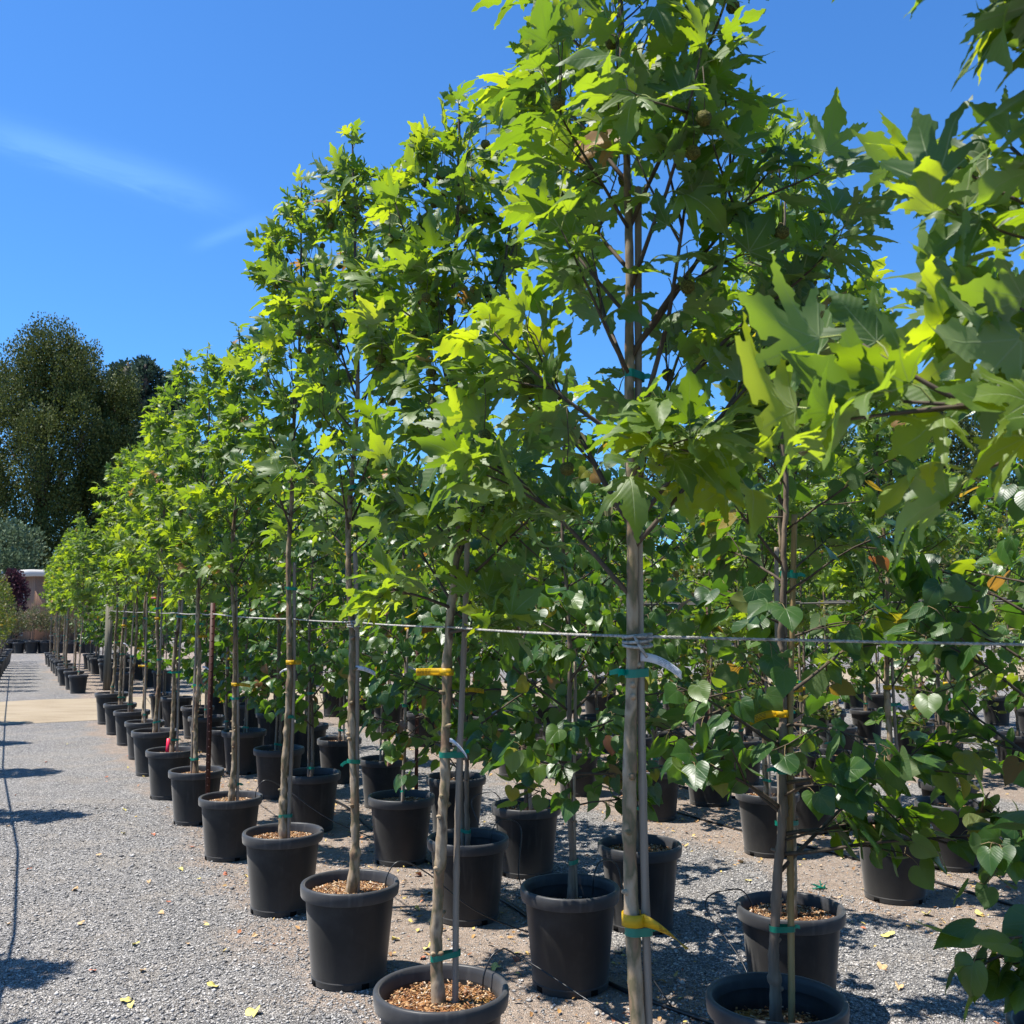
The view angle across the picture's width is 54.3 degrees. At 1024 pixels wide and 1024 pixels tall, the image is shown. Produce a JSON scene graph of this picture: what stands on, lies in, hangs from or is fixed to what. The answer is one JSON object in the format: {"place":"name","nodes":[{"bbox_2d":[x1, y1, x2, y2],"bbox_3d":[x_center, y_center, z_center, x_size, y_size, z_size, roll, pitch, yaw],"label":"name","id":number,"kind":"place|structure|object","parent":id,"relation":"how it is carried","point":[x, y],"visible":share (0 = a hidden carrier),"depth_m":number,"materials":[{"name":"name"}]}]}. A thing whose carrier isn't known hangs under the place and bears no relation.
{"place":"outdoors","nodes":[
{"label":"outdoors","id":0,"kind":"place"},
{"bbox_2d":[0,621,1023,1023],"bbox_3d":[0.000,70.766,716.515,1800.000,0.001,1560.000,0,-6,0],"label":"ground","id":1,"kind":"structure","parent":0,"point":[74,753],"depth_m":5.71,"materials":[{"name":"gravel"}]},
{"bbox_2d":[2,568,30,639],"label":"plum tree","id":2,"kind":"object","parent":1,"relation":"on","point":[19,587],"visible":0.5,"depth_m":41.79,"materials":[{"name":"purple plant"}]},
{"bbox_2d":[0,517,53,637],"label":"willow tree","id":3,"kind":"object","parent":1,"relation":"on","point":[23,545],"visible":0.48,"depth_m":51.61,"materials":[{"name":"green plant"}]},
{"bbox_2d":[21,600,41,653],"bbox_3d":[-17.586,4.203,36.585,0.721,1.938,0.772,-3,-6,31],"label":"potted shrub","id":4,"kind":"object","parent":1,"relation":"on","point":[31,646],"visible":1,"depth_m":36.47,"materials":[{"name":"green plant"}]},
{"bbox_2d":[1,569,99,640],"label":"shed","id":5,"kind":"structure","parent":1,"relation":"on","point":[35,579],"depth_m":50.06,"materials":[{"name":"beige"}]},
{"bbox_2d":[44,543,63,673],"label":"potted plane tree","id":6,"kind":"object","parent":1,"relation":"on","point":[52,604],"visible":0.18,"depth_m":25.38,"materials":[{"name":"green plant"}]},
{"bbox_2d":[51,528,80,675],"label":"potted plane tree","id":7,"kind":"object","parent":1,"relation":"on","point":[56,662],"visible":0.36,"depth_m":24.45,"materials":[{"name":"green plant"}]},
{"bbox_2d":[50,529,82,685],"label":"potted plane tree","id":8,"kind":"object","parent":1,"relation":"on","point":[60,569],"visible":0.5,"depth_m":21.45,"materials":[{"name":"green plant"}]},
{"bbox_2d":[0,311,136,590],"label":"hornbeam tree","id":9,"kind":"object","parent":1,"relation":"on","point":[51,391],"visible":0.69,"depth_m":56.75,"materials":[{"name":"green plant"}]},
{"bbox_2d":[59,512,92,689],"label":"potted plane tree","id":10,"kind":"object","parent":1,"relation":"on","point":[79,520],"visible":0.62,"depth_m":20.44,"materials":[{"name":"green plant"}]},
{"bbox_2d":[63,523,98,693],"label":"potted plane tree","id":11,"kind":"object","parent":1,"relation":"on","point":[78,682],"visible":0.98,"depth_m":19.54,"materials":[{"name":"green plant"}]},
{"bbox_2d":[80,583,113,673],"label":"potted redbud","id":12,"kind":"object","parent":1,"relation":"on","point":[94,661],"visible":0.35,"depth_m":24.89,"materials":[{"name":"plant"}]},
{"bbox_2d":[53,363,154,603],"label":"hornbeam tree","id":13,"kind":"object","parent":1,"relation":"on","point":[128,407],"visible":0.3,"depth_m":59.97,"materials":[{"name":"green plant"}]},
{"bbox_2d":[103,604,113,690],"bbox_3d":[-8.156,2.729,20.165,0.135,1.720,0.160,3,-6,-26],"label":"wooden post","id":14,"kind":"object","parent":1,"relation":"on","point":[107,654],"visible":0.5,"depth_m":20.11,"materials":[{"name":"grey wood"}]},
{"bbox_2d":[87,578,130,680],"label":"potted redbud","id":15,"kind":"object","parent":1,"relation":"on","point":[101,665],"visible":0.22,"depth_m":22.72,"materials":[{"name":"plant"}]},
{"bbox_2d":[85,447,136,724],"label":"potted plane tree","id":16,"kind":"object","parent":1,"relation":"on","point":[111,695],"visible":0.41,"depth_m":14.39,"materials":[{"name":"green plant"}]},
{"bbox_2d":[90,575,134,682],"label":"potted redbud","id":17,"kind":"object","parent":1,"relation":"on","point":[118,628],"visible":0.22,"depth_m":21.83,"materials":[{"name":"plant"}]},
{"bbox_2d":[97,357,141,477],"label":"pine tree","id":18,"kind":"object","parent":1,"relation":"on","point":[112,365],"visible":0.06,"depth_m":95.79,"materials":[{"name":"green plant"}]},
{"bbox_2d":[95,444,144,734],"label":"potted plane tree","id":19,"kind":"object","parent":1,"relation":"on","point":[110,707],"visible":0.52,"depth_m":13.20,"materials":[{"name":"green plant"}]},
{"bbox_2d":[103,538,149,691],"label":"potted plane tree","id":20,"kind":"object","parent":1,"relation":"on","point":[126,681],"visible":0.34,"depth_m":19.72,"materials":[{"name":"green plant"}]},
{"bbox_2d":[103,435,166,745],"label":"potted plane tree","id":21,"kind":"object","parent":1,"relation":"on","point":[122,716],"visible":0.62,"depth_m":12.18,"materials":[{"name":"green plant"}]},
{"bbox_2d":[121,354,170,435],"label":"pine tree","id":22,"kind":"object","parent":1,"relation":"on","point":[146,368],"visible":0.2,"depth_m":92.64,"materials":[{"name":"green plant"}]},
{"bbox_2d":[123,586,170,686],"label":"potted redbud","id":23,"kind":"object","parent":1,"relation":"on","point":[150,682],"visible":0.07,"depth_m":20.82,"materials":[{"name":"plant"}]},
{"bbox_2d":[108,381,193,776],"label":"potted plane tree","id":24,"kind":"object","parent":1,"relation":"on","point":[156,735],"visible":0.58,"depth_m":10.01,"materials":[{"name":"green plant"}]},
{"bbox_2d":[112,435,190,759],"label":"potted plane tree","id":25,"kind":"object","parent":1,"relation":"on","point":[144,584],"visible":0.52,"depth_m":11.07,"materials":[{"name":"green plant"}]},
{"bbox_2d":[133,558,191,719],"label":"potted redbud","id":26,"kind":"object","parent":1,"relation":"on","point":[152,666],"visible":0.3,"depth_m":14.76,"materials":[{"name":"plant"}]},
{"bbox_2d":[140,562,185,691],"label":"potted redbud","id":27,"kind":"object","parent":1,"relation":"on","point":[168,677],"visible":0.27,"depth_m":19.81,"materials":[{"name":"plant"}]},
{"bbox_2d":[137,567,202,728],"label":"potted redbud","id":28,"kind":"object","parent":1,"relation":"on","point":[184,700],"visible":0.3,"depth_m":13.69,"materials":[{"name":"plant"}]},
{"bbox_2d":[153,371,193,517],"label":"pine tree","id":29,"kind":"object","parent":1,"relation":"on","point":[164,379],"visible":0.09,"depth_m":93.08,"materials":[{"name":"green plant"}]},
{"bbox_2d":[135,348,224,799],"bbox_3d":[-2.974,0.491,8.887,0.800,4.009,0.754,2,-6,-24],"label":"potted plane tree","id":30,"kind":"object","parent":1,"relation":"on","point":[162,762],"visible":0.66,"depth_m":8.87,"materials":[{"name":"green plant"}]},
{"bbox_2d":[159,525,244,752],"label":"potted redbud","id":31,"kind":"object","parent":1,"relation":"on","point":[217,719],"visible":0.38,"depth_m":11.49,"materials":[{"name":"plant"}]},
{"bbox_2d":[155,342,250,825],"bbox_3d":[-2.420,0.508,7.874,0.856,3.781,0.737,-4,-7,37],"label":"potted plane tree","id":32,"kind":"object","parent":1,"relation":"on","point":[188,786],"visible":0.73,"depth_m":7.79,"materials":[{"name":"green plant"}]},
{"bbox_2d":[165,524,246,738],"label":"potted plane tree","id":33,"kind":"object","parent":1,"relation":"on","point":[186,710],"visible":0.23,"depth_m":12.71,"materials":[{"name":"green plant"}]},
{"bbox_2d":[205,603,214,793],"bbox_3d":[-2.220,1.510,7.326,0.034,1.680,0.034,3,-6,-29],"label":"steel post","id":34,"kind":"object","parent":1,"relation":"on","point":[210,700],"visible":0.96,"depth_m":7.33,"materials":[{"name":"metal"}]},
{"bbox_2d":[187,523,276,767],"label":"potted redbud","id":35,"kind":"object","parent":1,"relation":"on","point":[217,751],"visible":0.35,"depth_m":10.45,"materials":[{"name":"plant"}]},
{"bbox_2d":[174,321,297,862],"bbox_3d":[-1.916,0.487,6.809,0.721,3.618,0.762,5,-7,-42],"label":"potted plane tree","id":36,"kind":"object","parent":1,"relation":"on","point":[230,816],"visible":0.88,"depth_m":6.72,"materials":[{"name":"green plant"}]},
{"bbox_2d":[190,499,293,774],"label":"potted redbud","id":37,"kind":"object","parent":1,"relation":"on","point":[251,739],"visible":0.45,"depth_m":9.94,"materials":[{"name":"plant"}]},
{"bbox_2d":[213,521,285,727],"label":"potted redbud","id":38,"kind":"object","parent":1,"relation":"on","point":[252,721],"visible":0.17,"depth_m":12.68,"materials":[{"name":"plastic"}]},
{"bbox_2d":[229,501,313,744],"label":"potted redbud","id":39,"kind":"object","parent":1,"relation":"on","point":[269,738],"visible":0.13,"depth_m":11.51,"materials":[{"name":"plastic"}]},
{"bbox_2d":[217,475,344,799],"bbox_3d":[-2.062,1.082,8.846,1.003,2.825,1.102,-1,-6,12],"label":"potted redbud","id":40,"kind":"object","parent":1,"relation":"on","point":[268,760],"visible":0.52,"depth_m":8.68,"materials":[{"name":"plant"}]},
{"bbox_2d":[218,164,355,917],"bbox_3d":[-1.278,0.078,5.678,0.801,4.215,0.934,1,-6,-12],"label":"potted plane tree","id":41,"kind":"object","parent":1,"relation":"on","point":[282,854],"visible":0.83,"depth_m":5.58,"materials":[{"name":"green plant"}]},
{"bbox_2d":[238,456,378,832],"bbox_3d":[-1.525,0.975,7.663,0.968,2.812,1.076,-1,-6,9],"label":"potted redbud","id":42,"kind":"object","parent":1,"relation":"on","point":[313,787],"visible":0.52,"depth_m":7.42,"materials":[{"name":"plant"}]},
{"bbox_2d":[264,456,352,766],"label":"potted plane tree","id":43,"kind":"object","parent":1,"relation":"on","point":[320,729],"visible":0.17,"depth_m":10.45,"materials":[{"name":"green plant"}]},
{"bbox_2d":[310,556,347,716],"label":"potted redbud","id":44,"kind":"object","parent":1,"relation":"on","point":[334,702],"visible":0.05,"depth_m":15.14,"materials":[{"name":"plastic"}]},
{"bbox_2d":[248,118,421,991],"bbox_3d":[-0.809,0.100,4.656,0.864,3.975,0.859,0,-6,0],"label":"potted plane tree","id":45,"kind":"object","parent":1,"relation":"on","point":[349,913],"visible":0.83,"depth_m":4.61,"materials":[{"name":"green plant"}]},
{"bbox_2d":[300,500,387,783],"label":"potted redbud","id":46,"kind":"object","parent":1,"relation":"on","point":[333,752],"visible":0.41,"depth_m":9.42,"materials":[{"name":"plant"}]},
{"bbox_2d":[329,491,438,808],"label":"potted redbud","id":47,"kind":"object","parent":1,"relation":"on","point":[378,774],"visible":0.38,"depth_m":8.23,"materials":[{"name":"plant"}]},
{"bbox_2d":[371,531,421,734],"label":"potted plane tree","id":48,"kind":"object","parent":1,"relation":"on","point":[395,713],"visible":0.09,"depth_m":13.06,"materials":[{"name":"green plant"}]},
{"bbox_2d":[327,421,478,866],"bbox_3d":[-0.736,0.797,6.623,1.010,2.966,1.039,0,-6,1],"label":"potted redbud","id":49,"kind":"object","parent":1,"relation":"on","point":[401,819],"visible":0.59,"depth_m":6.41,"materials":[{"name":"plant"}]},
{"bbox_2d":[390,550,441,746],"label":"potted redbud","id":50,"kind":"object","parent":1,"relation":"on","point":[411,726],"visible":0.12,"depth_m":11.87,"materials":[{"name":"plastic"}]},
{"bbox_2d":[391,513,511,832],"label":"potted redbud","id":51,"kind":"object","parent":1,"relation":"on","point":[477,781],"visible":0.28,"depth_m":7.18,"materials":[{"name":"plant"}]},
{"bbox_2d":[359,407,555,926],"bbox_3d":[-0.278,0.755,5.455,1.102,2.825,1.003,0,-6,-5],"label":"potted redbud","id":52,"kind":"object","parent":1,"relation":"on","point":[481,864],"visible":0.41,"depth_m":5.35,"materials":[{"name":"plant"}]},
{"bbox_2d":[335,78,591,1023],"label":"potted plane tree","id":53,"kind":"object","parent":1,"relation":"on","point":[437,990],"visible":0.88,"depth_m":3.33,"materials":[{"name":"green plant"}]},
{"bbox_2d":[473,446,558,776],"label":"potted plane tree","id":54,"kind":"object","parent":1,"relation":"on","point":[502,768],"visible":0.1,"depth_m":9.87,"materials":[{"name":"green plant"}]},
{"bbox_2d":[430,429,607,879],"bbox_3d":[0.017,0.855,6.421,0.968,2.812,1.076,3,-6,-25],"label":"potted redbud","id":55,"kind":"object","parent":1,"relation":"on","point":[538,843],"visible":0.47,"depth_m":6.10,"materials":[{"name":"plant"}]},
{"bbox_2d":[335,800,714,1023],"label":"irrigation hose","id":56,"kind":"object","parent":1,"relation":"on","point":[655,1002],"visible":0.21,"depth_m":4.26,"materials":[{"name":"plastic"}]},
{"bbox_2d":[86,735,1015,1023],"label":"leaf litter","id":57,"kind":"object","parent":1,"relation":"on","point":[588,855],"visible":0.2,"depth_m":5.65,"materials":[{"name":"plant"}]},
{"bbox_2d":[482,948,624,1023],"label":"drip tube","id":58,"kind":"object","parent":1,"relation":"on","point":[592,1003],"visible":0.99,"depth_m":3.35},
{"bbox_2d":[438,365,692,998],"bbox_3d":[0.229,0.691,4.470,1.114,2.763,1.181,0,-6,0],"label":"potted redbud","id":59,"kind":"object","parent":1,"relation":"on","point":[570,920],"visible":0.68,"depth_m":4.32,"materials":[{"name":"plant"}]},
{"bbox_2d":[534,524,598,763],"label":"potted redbud","id":60,"kind":"object","parent":1,"relation":"on","point":[585,684],"visible":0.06,"depth_m":10.52,"materials":[{"name":"plant"}]},
{"bbox_2d":[532,473,619,796],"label":"potted plane tree","id":61,"kind":"object","parent":1,"relation":"on","point":[587,766],"visible":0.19,"depth_m":8.91,"materials":[{"name":"green plant"}]},
{"bbox_2d":[565,517,626,752],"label":"potted redbud","id":62,"kind":"object","parent":1,"relation":"on","point":[590,717],"visible":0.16,"depth_m":11.55,"materials":[{"name":"plant"}]},
{"bbox_2d":[578,524,618,713],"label":"potted plane tree","id":63,"kind":"object","parent":1,"relation":"on","point":[590,705],"visible":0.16,"depth_m":14.79,"materials":[{"name":"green plant"}]},
{"bbox_2d":[549,388,740,935],"bbox_3d":[0.663,0.674,5.352,1.010,2.966,1.039,3,-6,-24],"label":"potted redbud","id":64,"kind":"object","parent":1,"relation":"on","point":[664,853],"visible":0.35,"depth_m":5.16,"materials":[{"name":"plant"}]},
{"bbox_2d":[411,0,900,1023],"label":"potted plane tree","id":65,"kind":"object","parent":1,"relation":"on","point":[629,96],"visible":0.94,"depth_m":2.16,"materials":[{"name":"green plant"}]},
{"bbox_2d":[622,633,652,657],"bbox_3d":[0.276,0.291,2.186,0.071,0.054,0.069,-4,-7,38],"label":"rope knot","id":66,"kind":"object","parent":65,"relation":"attached to","point":[646,642],"visible":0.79,"depth_m":2.16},
{"bbox_2d":[294,619,1023,645],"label":"rope","id":67,"kind":"object","parent":65,"relation":"attached to","point":[794,640],"visible":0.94,"depth_m":2.14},
{"bbox_2d":[600,525,713,821],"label":"potted redbud","id":68,"kind":"object","parent":1,"relation":"on","point":[666,810],"visible":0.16,"depth_m":7.84,"materials":[{"name":"plant"}]},
{"bbox_2d":[643,523,706,764],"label":"potted redbud","id":69,"kind":"object","parent":1,"relation":"on","point":[668,598],"visible":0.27,"depth_m":10.36,"materials":[{"name":"plant"}]},
{"bbox_2d":[674,514,733,738],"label":"potted plane tree","id":70,"kind":"object","parent":1,"relation":"on","point":[695,585],"visible":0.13,"depth_m":12.81,"materials":[{"name":"green plant"}]},
{"bbox_2d":[657,512,760,806],"bbox_3d":[1.750,1.104,8.611,0.851,2.735,0.844,3,-6,-31],"label":"potted shrub","id":71,"kind":"object","parent":1,"relation":"on","point":[708,797],"visible":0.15,"depth_m":8.38,"materials":[{"name":"green plant"}]},
{"bbox_2d":[407,727,1013,905],"bbox_3d":[0.732,2.540,9.355,0.177,0.016,13.196,3,-6,-27],"label":"irrigation hose","id":72,"kind":"object","parent":1,"relation":"on","point":[937,882],"visible":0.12,"depth_m":6.71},
{"bbox_2d":[689,509,776,785],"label":"potted redbud","id":73,"kind":"object","parent":1,"relation":"on","point":[751,777],"visible":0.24,"depth_m":9.31,"materials":[{"name":"plant"}]},
{"bbox_2d":[692,444,833,858],"bbox_3d":[1.715,0.665,6.846,1.050,3.270,0.906,0,-6,-2],"label":"potted plane tree","id":74,"kind":"object","parent":1,"relation":"on","point":[758,814],"visible":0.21,"depth_m":6.71,"materials":[{"name":"green plant"}]},
{"bbox_2d":[669,92,913,988],"bbox_3d":[1.220,0.118,4.242,1.000,3.859,0.995,-4,-7,34],"label":"potted plane tree","id":75,"kind":"object","parent":1,"relation":"on","point":[820,921],"visible":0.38,"depth_m":4.21,"materials":[{"name":"green plant"}]},
{"bbox_2d":[745,500,857,834],"bbox_3d":[2.148,1.076,7.612,0.802,2.600,0.809,3,-6,-25],"label":"potted shrub","id":76,"kind":"object","parent":1,"relation":"on","point":[807,819],"visible":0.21,"depth_m":7.39,"materials":[{"name":"green plant"}]},
{"bbox_2d":[609,186,1023,1023],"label":"potted redbud","id":77,"kind":"object","parent":1,"relation":"on","point":[773,994],"visible":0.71,"depth_m":3.20,"materials":[{"name":"plant"}]},
{"bbox_2d":[765,461,882,808],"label":"potted redbud","id":78,"kind":"object","parent":1,"relation":"on","point":[865,678],"visible":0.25,"depth_m":8.36,"materials":[{"name":"plant"}]},
{"bbox_2d":[788,529,861,747],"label":"potted redbud","id":79,"kind":"object","parent":1,"relation":"on","point":[843,714],"visible":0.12,"depth_m":11.75,"materials":[{"name":"plant"}]},
{"bbox_2d":[801,476,870,750],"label":"potted plane tree","id":80,"kind":"object","parent":1,"relation":"on","point":[851,729],"visible":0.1,"depth_m":10.55,"materials":[{"name":"green plant"}]},
{"bbox_2d":[800,428,911,643],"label":"background tree","id":81,"kind":"object","parent":1,"relation":"on","point":[844,443],"visible":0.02,"depth_m":46.83,"materials":[{"name":"green plant"}]},
{"bbox_2d":[834,499,896,742],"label":"potted plane tree","id":82,"kind":"object","parent":1,"relation":"on","point":[860,717],"visible":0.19,"depth_m":12.27,"materials":[{"name":"green plant"}]},
{"bbox_2d":[735,0,1023,576],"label":"potted plane tree","id":83,"kind":"object","parent":1,"relation":"on","point":[967,310],"visible":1,"depth_m":1.27,"materials":[{"name":"green plant"}]},
{"bbox_2d":[859,514,902,720],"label":"potted plane tree","id":84,"kind":"object","parent":1,"relation":"on","point":[876,701],"visible":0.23,"depth_m":14.73,"materials":[{"name":"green plant"}]},
{"bbox_2d":[810,371,980,905],"bbox_3d":[2.209,0.533,5.818,0.924,3.337,1.071,-2,-6,18],"label":"potted plane tree","id":85,"kind":"object","parent":1,"relation":"on","point":[886,885],"visible":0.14,"depth_m":5.72,"materials":[{"name":"green plant"}]},
{"bbox_2d":[834,405,969,581],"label":"background tree","id":86,"kind":"object","parent":1,"relation":"on","point":[954,508],"visible":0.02,"depth_m":47.87,"materials":[{"name":"green plant"}]},
{"bbox_2d":[889,583,933,753],"bbox_3d":[4.374,1.526,10.895,0.767,2.334,0.677,-1,-6,15],"label":"potted shrub","id":87,"kind":"object","parent":1,"relation":"on","point":[904,742],"visible":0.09,"depth_m":10.70,"materials":[{"name":"green plant"}]},
{"bbox_2d":[889,511,987,777],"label":"potted redbud","id":88,"kind":"object","parent":1,"relation":"on","point":[968,682],"visible":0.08,"depth_m":9.41,"materials":[{"name":"plant"}]},
{"bbox_2d":[863,488,1021,799],"bbox_3d":[3.074,1.024,7.351,0.914,2.654,1.016,3,-7,-32],"label":"potted redbud","id":89,"kind":"object","parent":1,"relation":"on","point":[927,789],"visible":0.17,"depth_m":7.29,"materials":[{"name":"plant"}]},
{"bbox_2d":[880,513,1006,872],"bbox_3d":[2.849,1.103,6.469,0.675,2.327,0.764,2,-6,-24],"label":"potted shrub","id":90,"kind":"object","parent":1,"relation":"on","point":[954,863],"visible":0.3,"depth_m":6.40,"materials":[{"name":"green plant"}]},
{"bbox_2d":[865,257,1023,1023],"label":"potted redbud","id":91,"kind":"object","parent":1,"relation":"on","point":[940,616],"visible":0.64,"depth_m":3.11,"materials":[{"name":"plant"}]},
{"bbox_2d":[928,506,979,749],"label":"potted plane tree","id":92,"kind":"object","parent":1,"relation":"on","point":[948,520],"visible":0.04,"depth_m":11.43,"materials":[{"name":"green plant"}]},
{"bbox_2d":[887,404,1022,619],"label":"background tree","id":93,"kind":"object","parent":1,"relation":"on","point":[964,458],"visible":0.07,"depth_m":46.66,"materials":[{"name":"green plant"}]},
{"bbox_2d":[912,255,1023,1022],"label":"potted redbud","id":94,"kind":"object","parent":1,"relation":"on","point":[978,979],"visible":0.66,"depth_m":2.08,"materials":[{"name":"plant"}]},
{"bbox_2d":[949,415,1022,637],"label":"background tree","id":95,"kind":"object","parent":1,"relation":"on","point":[1010,481],"visible":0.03,"depth_m":49.71,"materials":[{"name":"green plant"}]},
{"bbox_2d":[956,500,1017,725],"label":"potted plane tree","id":96,"kind":"object","parent":1,"relation":"on","point":[990,717],"visible":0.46,"depth_m":14.27,"materials":[{"name":"green plant"}]},
{"bbox_2d":[976,517,1023,773],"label":"potted redbud","id":97,"kind":"object","parent":1,"relation":"on","point":[1014,698],"visible":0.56,"depth_m":4.83,"materials":[{"name":"plant"}]},
{"bbox_2d":[988,508,1023,731],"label":"potted plane tree","id":98,"kind":"object","parent":1,"relation":"on","point":[1021,709],"visible":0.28,"depth_m":12.67,"materials":[{"name":"green plant"}]},
{"bbox_2d":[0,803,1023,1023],"bbox_3d":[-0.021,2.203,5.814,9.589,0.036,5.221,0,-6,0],"label":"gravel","id":99,"kind":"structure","parent":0,"point":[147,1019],"depth_m":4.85,"materials":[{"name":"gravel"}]},
{"bbox_2d":[0,664,1023,724],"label":"dirt road","id":100,"kind":"structure","parent":0,"point":[39,711],"depth_m":16.54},
{"bbox_2d":[0,0,1023,608],"label":"sky","id":101,"kind":"structure","parent":0,"point":[142,141],"materials":[{"name":"blue"}]},
{"bbox_2d":[977,509,1023,777],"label":"potted shrub","id":102,"kind":"object","parent":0,"point":[1017,741],"visible":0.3,"depth_m":9.69,"materials":[{"name":"green plant"}]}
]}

